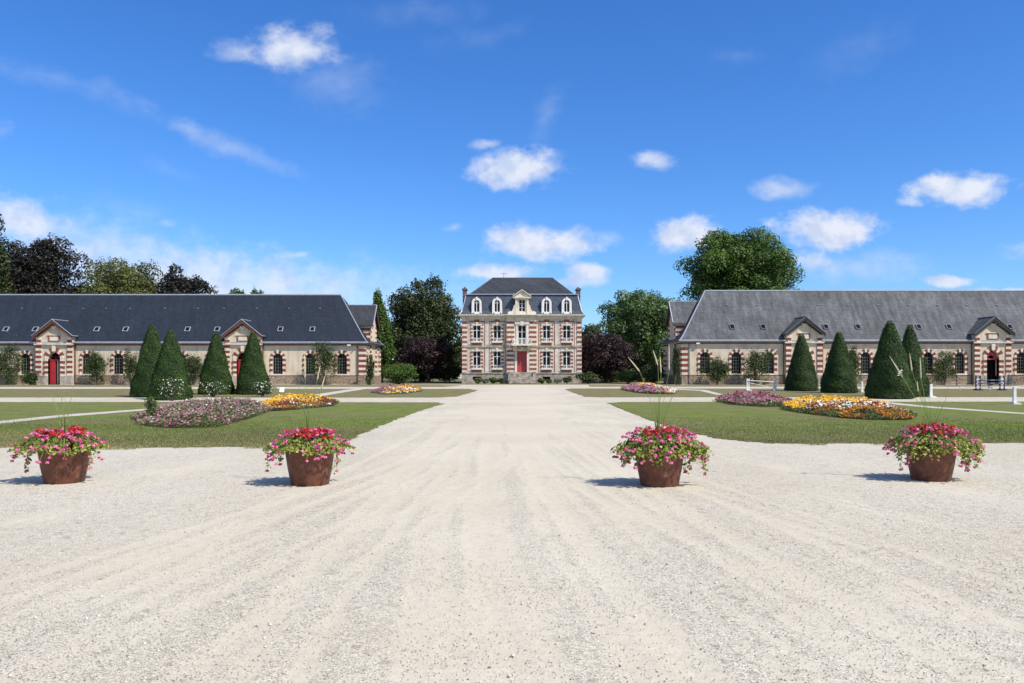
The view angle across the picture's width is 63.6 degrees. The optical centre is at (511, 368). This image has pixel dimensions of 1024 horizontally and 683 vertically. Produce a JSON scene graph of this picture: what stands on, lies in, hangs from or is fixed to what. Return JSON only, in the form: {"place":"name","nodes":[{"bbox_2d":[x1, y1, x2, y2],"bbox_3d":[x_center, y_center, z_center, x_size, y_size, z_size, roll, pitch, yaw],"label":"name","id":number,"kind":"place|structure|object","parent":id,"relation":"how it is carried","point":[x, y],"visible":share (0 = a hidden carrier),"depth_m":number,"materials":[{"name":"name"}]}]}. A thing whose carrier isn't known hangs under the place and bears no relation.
{"place":"outdoors","nodes":[
{"label":"outdoors","id":0,"kind":"place"},
{"bbox_2d":[0,409,144,423],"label":"path","id":1,"kind":"structure","parent":0,"point":[47,417],"depth_m":28.92,"materials":[{"name":"beige gravel"}]},
{"bbox_2d":[0,402,442,449],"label":"lawn","id":2,"kind":"structure","parent":0,"point":[24,410],"depth_m":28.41,"materials":[{"name":"green plant"}]},
{"bbox_2d":[126,395,271,427],"bbox_3d":[-11.235,1.389,30.429,4.646,0.569,16.459,0,0,-17],"label":"flower bed","id":3,"kind":"object","parent":2,"relation":"on","point":[212,412],"visible":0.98,"depth_m":26.31,"materials":[{"name":"plant"}]},
{"bbox_2d":[143,396,157,415],"bbox_3d":[-11.139,1.253,25.494,0.466,0.849,0.390,0,0,31],"label":"plant","id":4,"kind":"object","parent":3,"relation":"in","point":[151,408],"visible":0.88,"depth_m":25.44,"materials":[{"name":"green plant"}]},
{"bbox_2d":[261,393,339,410],"bbox_3d":[-9.567,1.396,37.005,3.604,0.514,10.556,0,0,-11],"label":"flower bed","id":5,"kind":"object","parent":2,"relation":"on","point":[288,401],"visible":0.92,"depth_m":34.86,"materials":[{"name":"plant"}]},
{"bbox_2d":[0,385,461,386],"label":"lawn","id":6,"kind":"structure","parent":0,"point":[234,385],"depth_m":81.80,"materials":[{"name":"green plant"}]},
{"bbox_2d":[0,389,477,397],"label":"lawn","id":7,"kind":"structure","parent":0,"point":[112,393],"depth_m":55.09,"materials":[{"name":"green plant"}]},
{"bbox_2d":[129,325,161,396],"bbox_3d":[-21.247,-0.489,48.657,2.484,4.301,2.480,0,0,0],"label":"yew cone","id":8,"kind":"object","parent":7,"relation":"on","point":[149,350],"visible":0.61,"depth_m":47.94,"materials":[{"name":"green plant"}]},
{"bbox_2d":[197,333,235,394],"bbox_3d":[-19.116,-0.358,53.371,2.334,4.035,2.344,0,0,0],"label":"yew cone","id":9,"kind":"object","parent":7,"relation":"on","point":[215,368],"visible":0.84,"depth_m":52.85,"materials":[{"name":"green plant"}]},
{"bbox_2d":[235,331,270,394],"bbox_3d":[-16.739,-0.390,53.341,2.334,4.105,2.262,0,0,0],"label":"yew cone","id":10,"kind":"object","parent":7,"relation":"on","point":[252,369],"visible":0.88,"depth_m":52.81,"materials":[{"name":"green plant"}]},
{"bbox_2d":[250,381,276,396],"bbox_3d":[-14.640,1.178,48.602,1.588,1.012,0.586,0,0,0],"label":"flowering bush","id":11,"kind":"object","parent":7,"relation":"on","point":[262,386],"visible":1,"depth_m":48.56,"materials":[{"name":"green plant"}]},
{"bbox_2d":[370,384,422,394],"bbox_3d":[-8.271,1.362,60.258,3.805,0.575,15.818,0,0,-6],"label":"flower bed","id":12,"kind":"object","parent":7,"relation":"on","point":[398,389],"visible":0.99,"depth_m":56.53,"materials":[{"name":"plant"}]},
{"bbox_2d":[316,387,375,395],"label":"path","id":13,"kind":"structure","parent":0,"point":[329,393],"depth_m":59.77,"materials":[{"name":"beige gravel"}]},
{"bbox_2d":[0,385,1023,682],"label":"gravel court","id":14,"kind":"object","parent":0,"point":[542,437],"visible":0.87,"depth_m":7.24,"materials":[{"name":"beige gravel"}]},
{"bbox_2d":[0,335,28,384],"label":"shrub","id":15,"kind":"object","parent":14,"relation":"on","point":[9,370],"visible":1,"depth_m":85.16,"materials":[{"name":"green plant"}]},
{"bbox_2d":[7,388,108,484],"bbox_3d":[-6.598,0.952,12.053,1.218,1.407,1.216,0,0,37],"label":"flower pot","id":16,"kind":"object","parent":14,"relation":"on","point":[64,455],"visible":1,"depth_m":11.83,"materials":[{"name":"ceramic"}]},
{"bbox_2d":[82,343,113,384],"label":"shrub","id":17,"kind":"object","parent":14,"relation":"on","point":[98,362],"visible":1,"depth_m":85.22,"materials":[{"name":"green plant"}]},
{"bbox_2d":[119,344,138,384],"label":"shrub","id":18,"kind":"object","parent":14,"relation":"on","point":[129,369],"visible":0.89,"depth_m":85.22,"materials":[{"name":"green plant"}]},
{"bbox_2d":[146,330,193,399],"bbox_3d":[-18.404,-0.223,44.645,2.354,3.770,2.352,0,0,0],"label":"yew cone","id":19,"kind":"object","parent":14,"relation":"on","point":[170,363],"visible":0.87,"depth_m":44.12,"materials":[{"name":"green plant"}]},
{"bbox_2d":[158,378,187,400],"bbox_3d":[-17.454,1.045,42.477,1.630,1.270,0.655,0,0,0],"label":"flowering bush","id":20,"kind":"object","parent":14,"relation":"on","point":[173,385],"visible":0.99,"depth_m":42.48,"materials":[{"name":"green plant"}]},
{"bbox_2d":[184,351,202,384],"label":"shrub","id":21,"kind":"object","parent":14,"relation":"on","point":[196,364],"visible":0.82,"depth_m":85.17,"materials":[{"name":"green plant"}]},
{"bbox_2d":[199,382,229,396],"bbox_3d":[-17.524,1.183,48.616,1.841,1.010,0.780,0,0,0],"label":"flowering bush","id":22,"kind":"object","parent":14,"relation":"on","point":[209,387],"visible":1,"depth_m":48.54,"materials":[{"name":"green plant"}]},
{"bbox_2d":[262,352,356,486],"bbox_3d":[-2.925,0.705,11.863,1.348,1.899,1.065,0,0,0],"label":"flower pot","id":23,"kind":"object","parent":14,"relation":"on","point":[310,452],"visible":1,"depth_m":11.61,"materials":[{"name":"ceramic"}]},
{"bbox_2d":[307,339,341,384],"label":"shrub","id":24,"kind":"object","parent":14,"relation":"on","point":[324,360],"visible":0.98,"depth_m":85.20,"materials":[{"name":"green plant"}]},
{"bbox_2d":[363,354,374,384],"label":"shrub","id":25,"kind":"object","parent":14,"relation":"on","point":[370,372],"visible":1,"depth_m":85.24,"materials":[{"name":"green plant"}]},
{"bbox_2d":[0,470,1023,682],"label":"loose gravel","id":26,"kind":"structure","parent":14,"relation":"on","point":[270,661],"depth_m":5.72,"materials":[{"name":"beige gravel"}]},
{"bbox_2d":[611,351,713,486],"bbox_3d":[2.147,0.649,11.728,1.490,2.011,1.166,0,0,0],"label":"flower pot","id":27,"kind":"object","parent":14,"relation":"on","point":[659,452],"visible":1,"depth_m":11.51,"materials":[{"name":"plant"}]},
{"bbox_2d":[671,341,681,384],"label":"shrub","id":28,"kind":"object","parent":14,"relation":"on","point":[676,364],"visible":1,"depth_m":85.24,"materials":[{"name":"green plant"}]},
{"bbox_2d":[696,352,734,384],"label":"shrub","id":29,"kind":"object","parent":14,"relation":"on","point":[719,368],"visible":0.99,"depth_m":85.22,"materials":[{"name":"green plant"}]},
{"bbox_2d":[738,346,773,384],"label":"shrub","id":30,"kind":"object","parent":14,"relation":"on","point":[755,360],"visible":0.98,"depth_m":85.21,"materials":[{"name":"green plant"}]},
{"bbox_2d":[847,345,864,384],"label":"shrub","id":31,"kind":"object","parent":14,"relation":"on","point":[853,357],"visible":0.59,"depth_m":85.17,"materials":[{"name":"green plant"}]},
{"bbox_2d":[863,320,916,398],"bbox_3d":[21.078,-0.535,46.163,2.710,4.394,2.764,0,0,0],"label":"yew cone","id":32,"kind":"object","parent":14,"relation":"on","point":[884,381],"visible":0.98,"depth_m":45.48,"materials":[{"name":"green plant"}]},
{"bbox_2d":[927,384,937,397],"bbox_3d":[24.358,1.260,47.763,0.480,0.780,0.320,0,0,0],"label":"arena marker","id":33,"kind":"object","parent":14,"relation":"on","point":[931,391],"visible":1,"depth_m":47.71,"materials":[{"name":"white paint"}]},
{"bbox_2d":[882,353,985,481],"bbox_3d":[6.301,0.708,12.274,1.449,1.893,1.192,0,0,0],"label":"flower pot","id":34,"kind":"object","parent":14,"relation":"on","point":[929,451],"visible":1,"depth_m":12.03,"materials":[{"name":"plant"}]},
{"bbox_2d":[928,345,961,384],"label":"shrub","id":35,"kind":"object","parent":14,"relation":"on","point":[940,367],"visible":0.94,"depth_m":85.19,"materials":[{"name":"green plant"}]},
{"bbox_2d":[0,0,1023,359],"label":"sky","id":36,"kind":"structure","parent":0,"point":[352,149],"materials":[{"name":"blue"}]},
{"bbox_2d":[372,372,673,384],"bbox_3d":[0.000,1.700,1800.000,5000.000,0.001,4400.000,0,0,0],"label":"ground","id":37,"kind":"structure","parent":0,"point":[437,382],"depth_m":96.73,"materials":[{"name":"beige gravel"}]},
{"bbox_2d":[0,214,15,293],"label":"tree","id":38,"kind":"object","parent":37,"relation":"on","point":[4,280],"visible":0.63,"depth_m":112.46,"materials":[{"name":"green plant"}]},
{"bbox_2d":[19,370,39,384],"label":"shrub","id":39,"kind":"object","parent":37,"relation":"on","point":[29,377],"visible":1,"depth_m":85.18,"materials":[{"name":"green plant"}]},
{"bbox_2d":[3,232,92,293],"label":"tree","id":40,"kind":"object","parent":37,"relation":"on","point":[35,270],"visible":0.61,"depth_m":121.18,"materials":[{"name":"green plant"}]},
{"bbox_2d":[74,256,162,293],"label":"tree","id":41,"kind":"object","parent":37,"relation":"on","point":[123,280],"visible":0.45,"depth_m":120.21,"materials":[{"name":"green plant"}]},
{"bbox_2d":[155,263,218,293],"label":"tree","id":42,"kind":"object","parent":37,"relation":"on","point":[176,284],"visible":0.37,"depth_m":119.73,"materials":[{"name":"green plant"}]},
{"bbox_2d":[0,294,384,384],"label":"stable building","id":43,"kind":"structure","parent":37,"relation":"on","point":[58,335],"depth_m":88.09,"materials":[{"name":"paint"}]},
{"bbox_2d":[17,350,32,374],"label":"window","id":44,"kind":"structure","parent":43,"relation":"in","point":[29,355],"depth_m":86.95,"materials":[{"name":"black glass"}]},
{"bbox_2d":[79,350,94,374],"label":"window","id":45,"kind":"structure","parent":43,"relation":"in","point":[87,353],"depth_m":86.95,"materials":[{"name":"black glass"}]},
{"bbox_2d":[110,350,126,374],"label":"window","id":46,"kind":"structure","parent":43,"relation":"in","point":[119,355],"depth_m":86.95,"materials":[{"name":"black glass"}]},
{"bbox_2d":[181,350,187,361],"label":"window","id":47,"kind":"structure","parent":43,"relation":"in","point":[184,354],"depth_m":86.76,"materials":[{"name":"white glass"}]},
{"bbox_2d":[269,350,285,374],"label":"window","id":48,"kind":"structure","parent":43,"relation":"in","point":[277,365],"depth_m":86.95,"materials":[{"name":"black glass"}]},
{"bbox_2d":[302,350,318,374],"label":"window","id":49,"kind":"structure","parent":43,"relation":"in","point":[307,355],"depth_m":86.97,"materials":[{"name":"black glass"}]},
{"bbox_2d":[334,350,349,374],"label":"window","id":50,"kind":"structure","parent":43,"relation":"in","point":[344,370],"depth_m":87.01,"materials":[{"name":"black glass"}]},
{"bbox_2d":[378,353,379,370],"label":"window","id":51,"kind":"structure","parent":43,"relation":"in","point":[378,353],"depth_m":95.74,"materials":[{"name":"white glass"}]},
{"bbox_2d":[229,288,244,293],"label":"tree","id":52,"kind":"object","parent":37,"relation":"on","point":[232,291],"visible":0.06,"depth_m":127.78,"materials":[{"name":"green plant"}]},
{"bbox_2d":[250,286,263,293],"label":"tree","id":53,"kind":"object","parent":37,"relation":"on","point":[253,291],"visible":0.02,"depth_m":128.48,"materials":[{"name":"green plant"}]},
{"bbox_2d":[372,288,396,382],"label":"tree","id":54,"kind":"object","parent":37,"relation":"on","point":[384,336],"visible":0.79,"depth_m":102.39,"materials":[{"name":"green plant"}]},
{"bbox_2d":[381,363,418,383],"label":"shrub","id":55,"kind":"object","parent":37,"relation":"on","point":[398,373],"visible":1,"depth_m":90.39,"materials":[{"name":"green plant"}]},
{"bbox_2d":[385,274,461,380],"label":"tree","id":56,"kind":"object","parent":37,"relation":"on","point":[424,312],"visible":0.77,"depth_m":110.47,"materials":[{"name":"green plant"}]},
{"bbox_2d":[409,370,438,381],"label":"shrub","id":57,"kind":"object","parent":37,"relation":"on","point":[421,378],"visible":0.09,"depth_m":105.33,"materials":[{"name":"green plant"}]},
{"bbox_2d":[395,335,456,382],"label":"tree","id":58,"kind":"object","parent":37,"relation":"on","point":[424,356],"visible":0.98,"depth_m":99.56,"materials":[{"name":"purple plant"}]},
{"bbox_2d":[431,365,461,381],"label":"shrub","id":59,"kind":"object","parent":37,"relation":"on","point":[449,374],"visible":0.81,"depth_m":103.34,"materials":[{"name":"green plant"}]},
{"bbox_2d":[443,337,461,368],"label":"tree","id":60,"kind":"object","parent":37,"relation":"on","point":[457,362],"visible":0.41,"depth_m":132.43,"materials":[{"name":"green plant"}]},
{"bbox_2d":[474,377,481,383],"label":"shrub","id":61,"kind":"object","parent":37,"relation":"on","point":[478,380],"visible":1,"depth_m":94.42,"materials":[{"name":"green plant"}]},
{"bbox_2d":[488,377,498,383],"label":"shrub","id":62,"kind":"object","parent":37,"relation":"on","point":[492,380],"visible":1,"depth_m":94.43,"materials":[{"name":"green plant"}]},
{"bbox_2d":[496,378,504,383],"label":"shrub","id":63,"kind":"object","parent":37,"relation":"on","point":[501,380],"visible":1,"depth_m":94.49,"materials":[{"name":"green plant"}]},
{"bbox_2d":[458,273,585,383],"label":"chateau","id":64,"kind":"structure","parent":37,"relation":"on","point":[521,330],"depth_m":96.95,"materials":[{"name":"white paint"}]},
{"bbox_2d":[470,351,482,369],"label":"window","id":65,"kind":"structure","parent":64,"relation":"in","point":[476,359],"depth_m":97.11,"materials":[{"name":"white glass"}]},
{"bbox_2d":[470,324,482,342],"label":"window","id":66,"kind":"structure","parent":64,"relation":"in","point":[476,332],"depth_m":97.11,"materials":[{"name":"white glass"}]},
{"bbox_2d":[491,350,503,369],"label":"window","id":67,"kind":"structure","parent":64,"relation":"in","point":[497,359],"depth_m":97.11,"materials":[{"name":"white glass"}]},
{"bbox_2d":[491,324,503,342],"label":"window","id":68,"kind":"structure","parent":64,"relation":"in","point":[497,332],"depth_m":97.11,"materials":[{"name":"white glass"}]},
{"bbox_2d":[515,318,528,343],"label":"window","id":69,"kind":"structure","parent":64,"relation":"in","point":[521,331],"depth_m":96.88,"materials":[{"name":"white glass"}]},
{"bbox_2d":[517,352,526,371],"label":"door","id":70,"kind":"structure","parent":64,"relation":"in","point":[521,356],"depth_m":96.97,"materials":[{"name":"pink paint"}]},
{"bbox_2d":[540,351,552,369],"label":"window","id":71,"kind":"structure","parent":64,"relation":"in","point":[546,359],"depth_m":96.95,"materials":[{"name":"white glass"}]},
{"bbox_2d":[540,324,552,342],"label":"window","id":72,"kind":"structure","parent":64,"relation":"in","point":[546,332],"depth_m":96.95,"materials":[{"name":"white glass"}]},
{"bbox_2d":[560,351,572,369],"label":"window","id":73,"kind":"structure","parent":64,"relation":"in","point":[565,356],"depth_m":96.95,"materials":[{"name":"white glass"}]},
{"bbox_2d":[560,324,572,342],"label":"window","id":74,"kind":"structure","parent":64,"relation":"in","point":[565,330],"depth_m":96.95,"materials":[{"name":"white glass"}]},
{"bbox_2d":[383,322,662,377],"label":"wood","id":75,"kind":"object","parent":37,"relation":"on","point":[582,372],"depth_m":148.43,"materials":[{"name":"green plant"}]},
{"bbox_2d":[537,378,544,383],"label":"shrub","id":76,"kind":"object","parent":37,"relation":"on","point":[541,380],"visible":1,"depth_m":94.43,"materials":[{"name":"green plant"}]},
{"bbox_2d":[553,378,561,383],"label":"shrub","id":77,"kind":"object","parent":37,"relation":"on","point":[557,380],"visible":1,"depth_m":94.46,"materials":[{"name":"green plant"}]},
{"bbox_2d":[562,376,571,383],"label":"shrub","id":78,"kind":"object","parent":37,"relation":"on","point":[568,379],"visible":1,"depth_m":94.40,"materials":[{"name":"green plant"}]},
{"bbox_2d":[573,371,599,383],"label":"shrub","id":79,"kind":"object","parent":37,"relation":"on","point":[587,378],"visible":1,"depth_m":94.55,"materials":[{"name":"green plant"}]},
{"bbox_2d":[582,323,602,361],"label":"tree","id":80,"kind":"object","parent":37,"relation":"on","point":[589,328],"visible":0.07,"depth_m":130.69,"materials":[{"name":"green plant"}]},
{"bbox_2d":[581,330,644,382],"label":"tree","id":81,"kind":"object","parent":37,"relation":"on","point":[606,355],"visible":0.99,"depth_m":99.14,"materials":[{"name":"purple plant"}]},
{"bbox_2d":[593,367,639,381],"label":"shrub","id":82,"kind":"object","parent":37,"relation":"on","point":[611,379],"visible":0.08,"depth_m":105.35,"materials":[{"name":"green plant"}]},
{"bbox_2d":[613,371,640,382],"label":"shrub","id":83,"kind":"object","parent":37,"relation":"on","point":[628,376],"visible":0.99,"depth_m":95.44,"materials":[{"name":"green plant"}]},
{"bbox_2d":[595,287,676,381],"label":"tree","id":84,"kind":"object","parent":37,"relation":"on","point":[637,320],"visible":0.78,"depth_m":106.22,"materials":[{"name":"green plant"}]},
{"bbox_2d":[639,364,666,383],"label":"shrub","id":85,"kind":"object","parent":37,"relation":"on","point":[651,373],"visible":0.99,"depth_m":91.47,"materials":[{"name":"green plant"}]},
{"bbox_2d":[672,226,805,300],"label":"tree","id":86,"kind":"object","parent":37,"relation":"on","point":[726,261],"visible":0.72,"depth_m":115.00,"materials":[{"name":"green plant"}]},
{"bbox_2d":[678,389,722,394],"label":"path","id":87,"kind":"structure","parent":0,"point":[707,391],"depth_m":59.77,"materials":[{"name":"beige gravel"}]},
{"bbox_2d":[565,388,1023,396],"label":"lawn","id":88,"kind":"structure","parent":0,"point":[602,392],"depth_m":55.09,"materials":[{"name":"green plant"}]},
{"bbox_2d":[621,382,677,393],"bbox_3d":[10.050,1.328,62.050,3.417,0.644,17.772,0,0,0],"label":"flower bed","id":89,"kind":"object","parent":88,"relation":"on","point":[640,387],"visible":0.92,"depth_m":57.23,"materials":[{"name":"plant"}]},
{"bbox_2d":[744,379,778,390],"bbox_3d":[18.884,1.190,62.443,2.444,0.920,0.700,0,0,0],"label":"horse jump","id":90,"kind":"object","parent":88,"relation":"on","point":[774,387],"visible":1,"depth_m":62.40,"materials":[{"name":"white paint"}]},
{"bbox_2d":[784,334,818,390],"bbox_3d":[21.663,-0.506,61.833,2.528,4.326,2.639,0,0,0],"label":"yew cone","id":91,"kind":"object","parent":88,"relation":"on","point":[801,375],"visible":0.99,"depth_m":61.24,"materials":[{"name":"green plant"}]},
{"bbox_2d":[820,332,858,392],"bbox_3d":[22.492,-0.460,56.759,2.527,4.244,2.568,0,0,0],"label":"yew cone","id":92,"kind":"object","parent":88,"relation":"on","point":[838,376],"visible":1,"depth_m":56.09,"materials":[{"name":"green plant"}]},
{"bbox_2d":[902,325,929,396],"bbox_3d":[23.883,-0.517,49.549,2.244,4.356,2.234,0,0,0],"label":"yew cone","id":93,"kind":"object","parent":88,"relation":"on","point":[910,341],"visible":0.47,"depth_m":48.90,"materials":[{"name":"green plant"}]},
{"bbox_2d":[937,385,1018,387],"bbox_3d":[37.405,1.480,66.033,7.329,0.340,8.811,0,0,29],"label":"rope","id":94,"kind":"object","parent":88,"relation":"on","point":[970,387],"visible":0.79,"depth_m":64.41,"materials":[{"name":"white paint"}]},
{"bbox_2d":[973,376,1006,389],"bbox_3d":[36.684,1.075,63.314,2.242,1.150,0.700,0,0,0],"label":"horse jump","id":95,"kind":"object","parent":88,"relation":"on","point":[990,385],"visible":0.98,"depth_m":63.27,"materials":[{"name":"blue paint"}]},
{"bbox_2d":[589,385,1023,386],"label":"lawn","id":96,"kind":"structure","parent":0,"point":[784,386],"depth_m":81.80,"materials":[{"name":"green plant"}]},
{"bbox_2d":[927,375,971,384],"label":"rail fence","id":97,"kind":"object","parent":96,"relation":"on","point":[949,375],"visible":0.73,"depth_m":81.98,"materials":[{"name":"metal"}]},
{"bbox_2d":[607,401,1023,444],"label":"lawn","id":98,"kind":"structure","parent":0,"point":[707,411],"depth_m":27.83,"materials":[{"name":"green plant"}]},
{"bbox_2d":[712,389,791,406],"bbox_3d":[11.873,1.342,40.738,3.820,0.617,11.196,0,0,8],"label":"flower bed","id":99,"kind":"object","parent":98,"relation":"on","point":[757,398],"visible":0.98,"depth_m":38.05,"materials":[{"name":"plant"}]},
{"bbox_2d":[779,393,918,419],"bbox_3d":[12.841,1.342,32.248,4.637,0.616,12.263,0,0,0],"label":"flower bed","id":100,"kind":"object","parent":98,"relation":"on","point":[863,408],"visible":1,"depth_m":29.36,"materials":[{"name":"yellow plant"}]},
{"bbox_2d":[1010,387,1020,403],"bbox_3d":[23.456,1.240,38.345,0.480,0.820,0.320,0,0,0],"label":"arena marker","id":101,"kind":"object","parent":98,"relation":"on","point":[1014,396],"visible":0.93,"depth_m":38.30,"materials":[{"name":"white paint"}]},
{"bbox_2d":[659,290,1023,384],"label":"stable building","id":102,"kind":"structure","parent":0,"point":[980,333],"depth_m":88.11,"materials":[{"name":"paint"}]},
{"bbox_2d":[664,351,666,369],"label":"window","id":103,"kind":"structure","parent":102,"relation":"in","point":[665,351],"depth_m":95.40,"materials":[{"name":"grey glass"}]},
{"bbox_2d":[697,349,712,374],"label":"window","id":104,"kind":"structure","parent":102,"relation":"in","point":[703,355],"depth_m":86.95,"materials":[{"name":"white glass"}]},
{"bbox_2d":[728,349,744,374],"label":"window","id":105,"kind":"structure","parent":102,"relation":"in","point":[735,359],"depth_m":86.95,"materials":[{"name":"black glass"}]},
{"bbox_2d":[761,349,776,374],"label":"window","id":106,"kind":"structure","parent":102,"relation":"in","point":[773,362],"depth_m":86.95,"materials":[{"name":"white glass"}]},
{"bbox_2d":[857,349,873,374],"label":"window","id":107,"kind":"structure","parent":102,"relation":"in","point":[864,358],"depth_m":86.95,"materials":[{"name":"black glass"}]},
{"bbox_2d":[921,349,935,374],"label":"window","id":108,"kind":"structure","parent":102,"relation":"in","point":[926,353],"depth_m":86.95,"materials":[{"name":"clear glass"}]},
{"bbox_2d":[952,349,967,374],"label":"window","id":109,"kind":"structure","parent":102,"relation":"in","point":[958,353],"depth_m":86.95,"materials":[{"name":"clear glass"}]},
{"bbox_2d":[1013,349,1023,374],"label":"window","id":110,"kind":"structure","parent":102,"relation":"in","point":[1018,357],"depth_m":86.95,"materials":[{"name":"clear glass"}]},
{"bbox_2d":[885,402,1023,413],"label":"path","id":111,"kind":"structure","parent":0,"point":[954,408],"depth_m":34.05,"materials":[{"name":"beige gravel"}]}
]}

